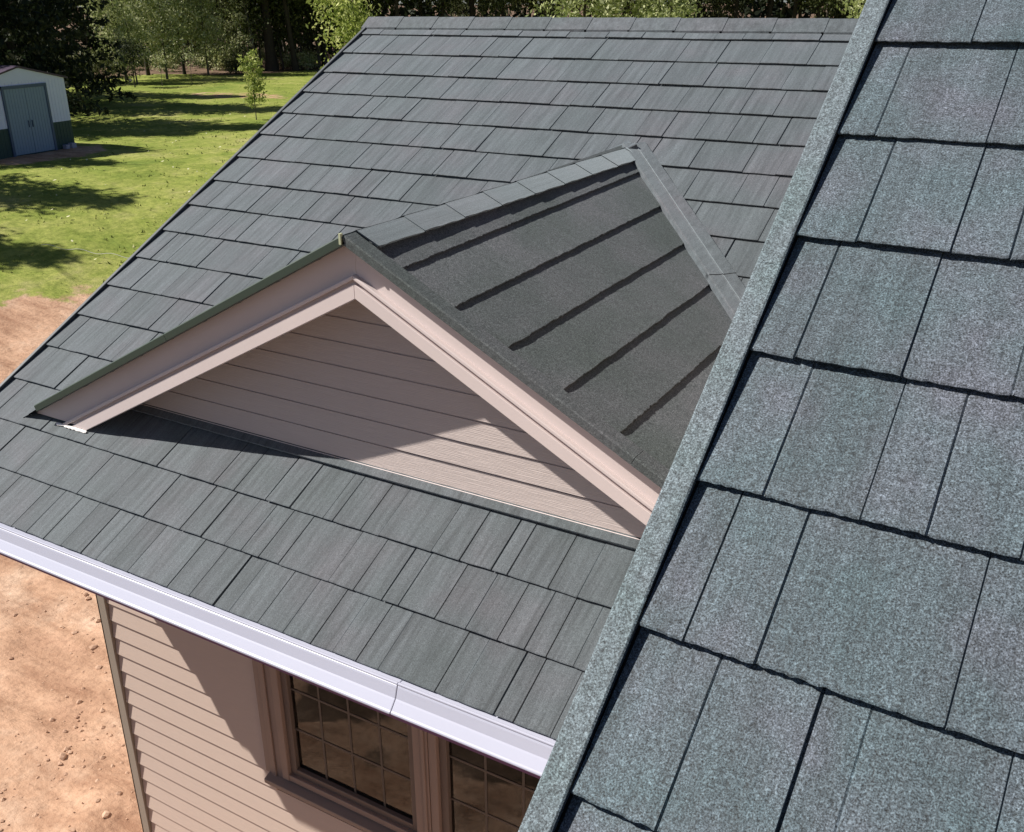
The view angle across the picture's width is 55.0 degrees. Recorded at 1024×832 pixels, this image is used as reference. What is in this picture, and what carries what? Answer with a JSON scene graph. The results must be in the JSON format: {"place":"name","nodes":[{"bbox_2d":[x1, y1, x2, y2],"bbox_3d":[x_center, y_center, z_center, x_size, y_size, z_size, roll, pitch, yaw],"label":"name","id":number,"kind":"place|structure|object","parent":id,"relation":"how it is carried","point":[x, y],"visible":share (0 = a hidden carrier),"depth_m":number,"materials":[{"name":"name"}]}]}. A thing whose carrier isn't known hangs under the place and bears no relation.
{"place":"outdoors","nodes":[
{"label":"outdoors","id":0,"kind":"place"},
{"bbox_2d":[0,82,299,283],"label":"grass","id":1,"kind":"structure","parent":0,"point":[134,172],"depth_m":29.13,"materials":[{"name":"green plant"}]},
{"bbox_2d":[0,3,856,831],"bbox_3d":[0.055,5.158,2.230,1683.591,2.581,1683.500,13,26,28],"label":"ground","id":2,"kind":"structure","parent":0,"point":[48,293],"depth_m":21.10,"materials":[{"name":"green plant"}]},
{"bbox_2d":[0,65,74,158],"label":"shed","id":3,"kind":"structure","parent":2,"relation":"on","point":[35,118],"depth_m":30.36,"materials":[{"name":"white metal"}]},
{"bbox_2d":[4,88,35,154],"bbox_3d":[-15.004,-8.969,30.020,0.058,1.920,0.744,10,25,22],"label":"door","id":4,"kind":"structure","parent":3,"relation":"in","point":[16,103],"depth_m":30.02,"materials":[{"name":"metal"}]},
{"bbox_2d":[24,86,54,151],"bbox_3d":[-14.693,-9.239,30.653,0.058,1.920,0.744,10,25,22],"label":"door","id":5,"kind":"structure","parent":3,"relation":"in","point":[35,97],"depth_m":30.64,"materials":[{"name":"metal"}]},
{"bbox_2d":[2,0,87,85],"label":"conifer","id":6,"kind":"object","parent":2,"relation":"on","point":[63,60],"visible":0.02,"depth_m":50.06,"materials":[{"name":"green plant"}]},
{"bbox_2d":[14,0,87,77],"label":"conifer","id":7,"kind":"object","parent":2,"relation":"on","point":[56,39],"depth_m":56.91,"materials":[{"name":"green plant"}]},
{"bbox_2d":[0,0,110,116],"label":"conifer","id":8,"kind":"object","parent":2,"relation":"on","point":[19,15],"visible":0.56,"depth_m":37.13,"materials":[{"name":"green plant"}]},
{"bbox_2d":[0,592,132,831],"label":"soil clods","id":9,"kind":"object","parent":2,"relation":"on","point":[62,757],"visible":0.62,"depth_m":9.74,"materials":[{"name":"beige soil"}]},
{"bbox_2d":[0,0,137,108],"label":"conifer","id":10,"kind":"object","parent":2,"relation":"on","point":[81,78],"visible":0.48,"depth_m":43.44,"materials":[{"name":"green plant"}]},
{"bbox_2d":[63,142,76,148],"bbox_3d":[-14.253,-8.701,31.734,0.188,0.180,0.400,10,25,22],"label":"concrete block","id":11,"kind":"object","parent":2,"relation":"on","point":[70,145],"depth_m":31.71,"materials":[{"name":"grey concrete"}]},
{"bbox_2d":[58,53,91,73],"bbox_3d":[-27.032,-21.557,60.396,2.792,2.371,3.109,5,24,12],"label":"shrub","id":12,"kind":"object","parent":2,"relation":"on","point":[73,58],"visible":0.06,"depth_m":60.23,"materials":[{"name":"green plant"}]},
{"bbox_2d":[68,1,99,50],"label":"woodland tree","id":13,"kind":"object","parent":2,"relation":"on","point":[86,38],"visible":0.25,"depth_m":75.40,"materials":[{"name":"green plant"}]},
{"bbox_2d":[43,244,125,257],"bbox_3d":[-9.152,-3.623,21.930,2.880,0.321,0.012,4,23,9],"label":"twine","id":14,"kind":"object","parent":2,"relation":"on","point":[85,250],"visible":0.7,"depth_m":21.97,"materials":[{"name":"fabric"}]},
{"bbox_2d":[67,45,126,76],"bbox_3d":[-25.309,-21.650,60.459,3.302,2.518,2.966,12,26,26],"label":"shrub","id":15,"kind":"object","parent":2,"relation":"on","point":[108,62],"visible":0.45,"depth_m":60.17,"materials":[{"name":"green plant"}]},
{"bbox_2d":[73,0,167,80],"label":"pale leaved tree","id":16,"kind":"object","parent":2,"relation":"on","point":[113,10],"visible":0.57,"depth_m":56.72,"materials":[{"name":"green plant"}]},
{"bbox_2d":[28,110,220,288],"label":"fallen leaves","id":17,"kind":"object","parent":2,"relation":"on","point":[105,184],"visible":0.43,"depth_m":27.32,"materials":[{"name":"brown plant"}]},
{"bbox_2d":[109,49,139,69],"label":"shrub","id":18,"kind":"object","parent":2,"relation":"on","point":[118,59],"visible":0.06,"depth_m":67.30,"materials":[{"name":"green plant"}]},
{"bbox_2d":[101,35,148,86],"bbox_3d":[-20.778,-19.156,53.431,2.273,2.825,1.854,0,23,2],"label":"tree","id":19,"kind":"object","parent":2,"relation":"on","point":[126,46],"visible":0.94,"depth_m":53.15,"materials":[{"name":"green plant"}]},
{"bbox_2d":[109,6,156,83],"bbox_3d":[-21.261,-20.884,55.634,2.630,4.203,2.628,-5,23,-10],"label":"pale leaved tree","id":20,"kind":"object","parent":2,"relation":"on","point":[128,32],"visible":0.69,"depth_m":55.35,"materials":[{"name":"green plant"}]},
{"bbox_2d":[91,0,190,75],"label":"pale leaved tree","id":21,"kind":"object","parent":2,"relation":"on","point":[147,70],"visible":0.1,"depth_m":61.16,"materials":[{"name":"green plant"}]},
{"bbox_2d":[137,54,156,66],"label":"shrub","id":22,"kind":"object","parent":2,"relation":"on","point":[147,59],"visible":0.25,"depth_m":69.96,"materials":[{"name":"green plant"}]},
{"bbox_2d":[119,0,193,78],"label":"pale leaved tree","id":23,"kind":"object","parent":2,"relation":"on","point":[155,14],"visible":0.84,"depth_m":58.09,"materials":[{"name":"green plant"}]},
{"bbox_2d":[152,52,171,85],"bbox_3d":[-19.369,-19.213,54.366,0.978,2.161,0.961,7,24,18],"label":"thin sapling","id":24,"kind":"object","parent":2,"relation":"on","point":[158,61],"visible":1,"depth_m":54.14,"materials":[{"name":"green plant"}]},
{"bbox_2d":[149,50,180,71],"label":"shrub","id":25,"kind":"object","parent":2,"relation":"on","point":[172,61],"visible":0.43,"depth_m":65.24,"materials":[{"name":"green plant"}]},
{"bbox_2d":[163,53,181,68],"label":"shrub","id":26,"kind":"object","parent":2,"relation":"on","point":[177,61],"visible":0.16,"depth_m":68.16,"materials":[{"name":"green plant"}]},
{"bbox_2d":[128,0,227,74],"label":"pale leaved tree","id":27,"kind":"object","parent":2,"relation":"on","point":[181,56],"visible":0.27,"depth_m":61.62,"materials":[{"name":"green plant"}]},
{"bbox_2d":[178,46,194,80],"bbox_3d":[-17.954,-19.577,54.924,1.068,2.401,1.086,20,30,40],"label":"thin sapling","id":28,"kind":"object","parent":2,"relation":"on","point":[188,55],"visible":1,"depth_m":54.78,"materials":[{"name":"green plant"}]},
{"bbox_2d":[188,50,207,63],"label":"shrub","id":29,"kind":"object","parent":2,"relation":"on","point":[194,57],"visible":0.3,"depth_m":72.62,"materials":[{"name":"green plant"}]},
{"bbox_2d":[176,0,230,74],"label":"pale leaved tree","id":30,"kind":"object","parent":2,"relation":"on","point":[204,35],"visible":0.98,"depth_m":61.34,"materials":[{"name":"green plant"}]},
{"bbox_2d":[186,0,221,69],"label":"woodland tree","id":31,"kind":"object","parent":2,"relation":"on","point":[210,33],"visible":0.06,"depth_m":66.31,"materials":[{"name":"green plant"}]},
{"bbox_2d":[194,53,213,67],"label":"shrub","id":32,"kind":"object","parent":2,"relation":"on","point":[200,61],"visible":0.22,"depth_m":69.04,"materials":[{"name":"green plant"}]},
{"bbox_2d":[194,44,229,69],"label":"shrub","id":33,"kind":"object","parent":2,"relation":"on","point":[210,58],"visible":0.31,"depth_m":66.50,"materials":[{"name":"green plant"}]},
{"bbox_2d":[200,0,236,69],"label":"woodland tree","id":34,"kind":"object","parent":2,"relation":"on","point":[222,35],"visible":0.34,"depth_m":64.88,"materials":[{"name":"green plant"}]},
{"bbox_2d":[207,42,238,70],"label":"shrub","id":35,"kind":"object","parent":2,"relation":"on","point":[218,57],"visible":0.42,"depth_m":65.69,"materials":[{"name":"green plant"}]},
{"bbox_2d":[203,0,256,56],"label":"woodland tree","id":36,"kind":"object","parent":2,"relation":"on","point":[234,2],"visible":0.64,"depth_m":64.14,"materials":[{"name":"green plant"}]},
{"bbox_2d":[221,55,246,73],"bbox_3d":[-17.866,-22.540,63.407,1.916,1.461,1.721,-13,26,-27],"label":"shrub","id":37,"kind":"object","parent":2,"relation":"on","point":[235,66],"visible":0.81,"depth_m":63.15,"materials":[{"name":"green plant"}]},
{"bbox_2d":[213,0,255,51],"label":"woodland tree","id":38,"kind":"object","parent":2,"relation":"on","point":[236,24],"visible":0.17,"depth_m":66.07,"materials":[{"name":"green plant"}]},
{"bbox_2d":[216,46,253,70],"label":"shrub","id":39,"kind":"object","parent":2,"relation":"on","point":[225,54],"visible":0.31,"depth_m":65.25,"materials":[{"name":"green plant"}]},
{"bbox_2d":[213,0,261,63],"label":"pale leaved tree","id":40,"kind":"object","parent":2,"relation":"on","point":[239,36],"visible":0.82,"depth_m":64.53,"materials":[{"name":"green plant"}]},
{"bbox_2d":[235,1,261,67],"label":"woodland tree","id":41,"kind":"object","parent":2,"relation":"on","point":[247,29],"visible":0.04,"depth_m":68.36,"materials":[{"name":"green plant"}]},
{"bbox_2d":[236,48,269,119],"bbox_3d":[-10.115,-12.888,38.483,1.093,2.834,1.122,18,29,37],"label":"sapling","id":42,"kind":"object","parent":2,"relation":"on","point":[253,87],"visible":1,"depth_m":38.32,"materials":[{"name":"green plant"}]},
{"bbox_2d":[227,0,281,68],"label":"woodland tree","id":43,"kind":"object","parent":2,"relation":"on","point":[251,17],"visible":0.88,"depth_m":64.17,"materials":[{"name":"green plant"}]},
{"bbox_2d":[228,0,282,69],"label":"woodland tree","id":44,"kind":"object","parent":2,"relation":"on","point":[258,33],"visible":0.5,"depth_m":65.26,"materials":[{"name":"green plant"}]},
{"bbox_2d":[247,0,278,70],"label":"oak tree","id":45,"kind":"object","parent":2,"relation":"on","point":[271,63],"visible":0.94,"depth_m":64.97,"materials":[{"name":"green plant"}]},
{"bbox_2d":[256,41,277,62],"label":"shrub","id":46,"kind":"object","parent":2,"relation":"on","point":[263,53],"visible":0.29,"depth_m":73.45,"materials":[{"name":"green plant"}]},
{"bbox_2d":[246,0,295,66],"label":"woodland tree","id":47,"kind":"object","parent":2,"relation":"on","point":[274,10],"visible":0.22,"depth_m":66.47,"materials":[{"name":"green plant"}]},
{"bbox_2d":[257,0,301,68],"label":"woodland tree","id":48,"kind":"object","parent":2,"relation":"on","point":[279,43],"visible":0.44,"depth_m":66.52,"materials":[{"name":"green plant"}]},
{"bbox_2d":[276,49,289,66],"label":"shrub","id":49,"kind":"object","parent":2,"relation":"on","point":[283,57],"visible":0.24,"depth_m":69.17,"materials":[{"name":"green plant"}]},
{"bbox_2d":[267,0,313,63],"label":"woodland tree","id":50,"kind":"object","parent":2,"relation":"on","point":[291,6],"visible":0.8,"depth_m":65.25,"materials":[{"name":"green plant"}]},
{"bbox_2d":[276,4,312,52],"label":"woodland tree","id":51,"kind":"object","parent":2,"relation":"on","point":[297,26],"visible":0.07,"depth_m":70.28,"materials":[{"name":"green plant"}]},
{"bbox_2d":[280,0,313,70],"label":"woodland tree","id":52,"kind":"object","parent":2,"relation":"on","point":[295,64],"visible":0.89,"depth_m":64.70,"materials":[{"name":"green plant"}]},
{"bbox_2d":[273,0,322,67],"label":"woodland tree","id":53,"kind":"object","parent":2,"relation":"on","point":[298,21],"visible":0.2,"depth_m":67.60,"materials":[{"name":"green plant"}]},
{"bbox_2d":[296,51,318,69],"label":"shrub","id":54,"kind":"object","parent":2,"relation":"on","point":[305,60],"visible":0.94,"depth_m":66.20,"materials":[{"name":"green plant"}]},
{"bbox_2d":[302,46,322,64],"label":"shrub","id":55,"kind":"object","parent":2,"relation":"on","point":[310,50],"visible":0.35,"depth_m":69.86,"materials":[{"name":"green plant"}]},
{"bbox_2d":[296,2,329,62],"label":"woodland tree","id":56,"kind":"object","parent":2,"relation":"on","point":[311,44],"visible":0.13,"depth_m":71.28,"materials":[{"name":"green plant"}]},
{"bbox_2d":[291,0,338,67],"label":"woodland tree","id":57,"kind":"object","parent":2,"relation":"on","point":[316,45],"visible":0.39,"depth_m":67.20,"materials":[{"name":"green plant"}]},
{"bbox_2d":[293,0,339,66],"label":"woodland tree","id":58,"kind":"object","parent":2,"relation":"on","point":[309,19],"visible":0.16,"depth_m":67.61,"materials":[{"name":"green plant"}]},
{"bbox_2d":[299,0,341,64],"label":"woodland tree","id":59,"kind":"object","parent":2,"relation":"on","point":[318,26],"visible":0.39,"depth_m":66.25,"materials":[{"name":"green plant"}]},
{"bbox_2d":[318,18,327,65],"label":"woodland tree","id":60,"kind":"object","parent":2,"relation":"on","point":[322,52],"visible":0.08,"depth_m":70.46,"materials":[{"name":"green plant"}]},
{"bbox_2d":[311,8,341,59],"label":"woodland tree","id":61,"kind":"object","parent":2,"relation":"on","point":[330,43],"visible":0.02,"depth_m":72.06,"materials":[{"name":"green plant"}]},
{"bbox_2d":[322,2,358,50],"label":"woodland tree","id":62,"kind":"object","parent":2,"relation":"on","point":[335,26],"visible":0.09,"depth_m":67.23,"materials":[{"name":"green plant"}]},
{"bbox_2d":[306,0,389,68],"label":"yellow green tree","id":63,"kind":"object","parent":2,"relation":"on","point":[350,10],"visible":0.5,"depth_m":39.94,"materials":[{"name":"green plant"}]},
{"bbox_2d":[328,0,376,45],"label":"woodland tree","id":64,"kind":"object","parent":2,"relation":"on","point":[348,16],"visible":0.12,"depth_m":65.61,"materials":[{"name":"green plant"}]},
{"bbox_2d":[342,0,389,21],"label":"woodland tree","id":65,"kind":"object","parent":2,"relation":"on","point":[374,9],"visible":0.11,"depth_m":69.12,"materials":[{"name":"green plant"}]},
{"bbox_2d":[360,0,393,20],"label":"woodland tree","id":66,"kind":"object","parent":2,"relation":"on","point":[363,2],"visible":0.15,"depth_m":68.03,"materials":[{"name":"green plant"}]},
{"bbox_2d":[358,1,402,15],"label":"woodland tree","id":67,"kind":"object","parent":2,"relation":"on","point":[392,8],"visible":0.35,"depth_m":70.68,"materials":[{"name":"green plant"}]},
{"bbox_2d":[371,0,404,16],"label":"woodland tree","id":68,"kind":"object","parent":2,"relation":"on","point":[385,8],"visible":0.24,"depth_m":71.58,"materials":[{"name":"green plant"}]},
{"bbox_2d":[386,0,405,15],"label":"woodland tree","id":69,"kind":"object","parent":2,"relation":"on","point":[397,7],"visible":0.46,"depth_m":65.44,"materials":[{"name":"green plant"}]},
{"bbox_2d":[390,0,431,16],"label":"woodland tree","id":70,"kind":"object","parent":2,"relation":"on","point":[420,7],"visible":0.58,"depth_m":69.62,"materials":[{"name":"green plant"}]},
{"bbox_2d":[405,0,459,16],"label":"woodland tree","id":71,"kind":"object","parent":2,"relation":"on","point":[444,4],"visible":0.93,"depth_m":68.61,"materials":[{"name":"green plant"}]},
{"bbox_2d":[47,0,861,56],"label":"woodland","id":72,"kind":"object","parent":2,"relation":"on","point":[784,11],"visible":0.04,"depth_m":83.39,"materials":[{"name":"green plant"}]},
{"bbox_2d":[436,0,479,16],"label":"woodland tree","id":73,"kind":"object","parent":2,"relation":"on","point":[462,6],"visible":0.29,"depth_m":73.86,"materials":[{"name":"green plant"}]},
{"bbox_2d":[469,0,475,16],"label":"woodland tree","id":74,"kind":"object","parent":2,"relation":"on","point":[471,8],"visible":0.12,"depth_m":69.13,"materials":[{"name":"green plant"}]},
{"bbox_2d":[464,0,518,16],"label":"woodland tree","id":75,"kind":"object","parent":2,"relation":"on","point":[478,15],"visible":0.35,"depth_m":74.02,"materials":[{"name":"green plant"}]},
{"bbox_2d":[474,0,523,16],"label":"woodland tree","id":76,"kind":"object","parent":2,"relation":"on","point":[501,4],"visible":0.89,"depth_m":68.16,"materials":[{"name":"green plant"}]},
{"bbox_2d":[0,0,1023,831],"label":"house","id":77,"kind":"structure","parent":2,"relation":"on","point":[510,424],"depth_m":4.83,"materials":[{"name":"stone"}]},
{"bbox_2d":[269,667,423,831],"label":"window","id":78,"kind":"structure","parent":77,"relation":"in","point":[364,760],"depth_m":6.53,"materials":[{"name":"glass"}]},
{"bbox_2d":[427,733,539,831],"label":"window","id":79,"kind":"structure","parent":77,"relation":"in","point":[470,791],"depth_m":6.00,"materials":[{"name":"glass"}]},
{"bbox_2d":[507,0,549,16],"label":"woodland tree","id":80,"kind":"object","parent":2,"relation":"on","point":[529,6],"visible":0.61,"depth_m":71.19,"materials":[{"name":"green plant"}]},
{"bbox_2d":[513,0,552,16],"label":"woodland tree","id":81,"kind":"object","parent":2,"relation":"on","point":[541,12],"visible":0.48,"depth_m":69.51,"materials":[{"name":"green plant"}]},
{"bbox_2d":[528,0,568,16],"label":"woodland tree","id":82,"kind":"object","parent":2,"relation":"on","point":[545,13],"visible":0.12,"depth_m":73.55,"materials":[{"name":"green plant"}]},
{"bbox_2d":[526,0,635,17],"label":"pale leaved tree","id":83,"kind":"object","parent":2,"relation":"on","point":[609,6],"visible":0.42,"depth_m":56.61,"materials":[{"name":"green plant"}]},
{"bbox_2d":[615,0,650,16],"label":"woodland tree","id":84,"kind":"object","parent":2,"relation":"on","point":[627,7],"visible":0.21,"depth_m":66.91,"materials":[{"name":"green plant"}]},
{"bbox_2d":[586,0,690,17],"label":"pale leaved tree","id":85,"kind":"object","parent":2,"relation":"on","point":[631,12],"visible":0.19,"depth_m":60.23,"materials":[{"name":"green plant"}]},
{"bbox_2d":[623,0,704,17],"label":"pale leaved tree","id":86,"kind":"object","parent":2,"relation":"on","point":[664,12],"visible":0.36,"depth_m":54.10,"materials":[{"name":"green plant"}]},
{"bbox_2d":[663,0,702,17],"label":"woodland tree","id":87,"kind":"object","parent":2,"relation":"on","point":[686,6],"visible":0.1,"depth_m":69.81,"materials":[{"name":"green plant"}]},
{"bbox_2d":[689,0,730,17],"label":"woodland tree","id":88,"kind":"object","parent":2,"relation":"on","point":[699,6],"visible":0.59,"depth_m":67.19,"materials":[{"name":"green plant"}]},
{"bbox_2d":[697,0,729,17],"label":"woodland tree","id":89,"kind":"object","parent":2,"relation":"on","point":[709,5],"visible":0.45,"depth_m":73.27,"materials":[{"name":"green plant"}]},
{"bbox_2d":[711,0,756,17],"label":"woodland tree","id":90,"kind":"object","parent":2,"relation":"on","point":[732,8],"visible":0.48,"depth_m":71.33,"materials":[{"name":"green plant"}]},
{"bbox_2d":[727,0,746,17],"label":"woodland tree","id":91,"kind":"object","parent":2,"relation":"on","point":[735,8],"visible":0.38,"depth_m":67.09,"materials":[{"name":"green plant"}]},
{"bbox_2d":[741,0,776,17],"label":"woodland tree","id":92,"kind":"object","parent":2,"relation":"on","point":[771,4],"visible":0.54,"depth_m":66.72,"materials":[{"name":"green plant"}]},
{"bbox_2d":[760,0,783,17],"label":"woodland tree","id":93,"kind":"object","parent":2,"relation":"on","point":[768,2],"visible":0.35,"depth_m":68.08,"materials":[{"name":"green plant"}]},
{"bbox_2d":[786,0,805,17],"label":"woodland tree","id":94,"kind":"object","parent":2,"relation":"on","point":[794,13],"visible":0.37,"depth_m":65.66,"materials":[{"name":"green plant"}]},
{"bbox_2d":[789,0,833,17],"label":"woodland tree","id":95,"kind":"object","parent":2,"relation":"on","point":[799,11],"visible":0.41,"depth_m":67.30,"materials":[{"name":"green plant"}]},
{"bbox_2d":[798,0,848,17],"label":"woodland tree","id":96,"kind":"object","parent":2,"relation":"on","point":[818,3],"visible":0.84,"depth_m":64.52,"materials":[{"name":"green plant"}]},
{"bbox_2d":[809,0,846,18],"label":"woodland tree","id":97,"kind":"object","parent":2,"relation":"on","point":[830,13],"visible":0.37,"depth_m":69.69,"materials":[{"name":"green plant"}]},
{"bbox_2d":[830,0,865,13],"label":"woodland tree","id":98,"kind":"object","parent":2,"relation":"on","point":[841,3],"visible":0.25,"depth_m":62.86,"materials":[{"name":"green plant"}]},
{"bbox_2d":[836,0,865,18],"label":"pale leaved tree","id":99,"kind":"object","parent":2,"relation":"on","point":[857,5],"visible":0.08,"depth_m":51.15,"materials":[{"name":"green plant"}]},
{"bbox_2d":[79,0,786,6],"label":"sky","id":100,"kind":"structure","parent":0,"point":[785,1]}
]}

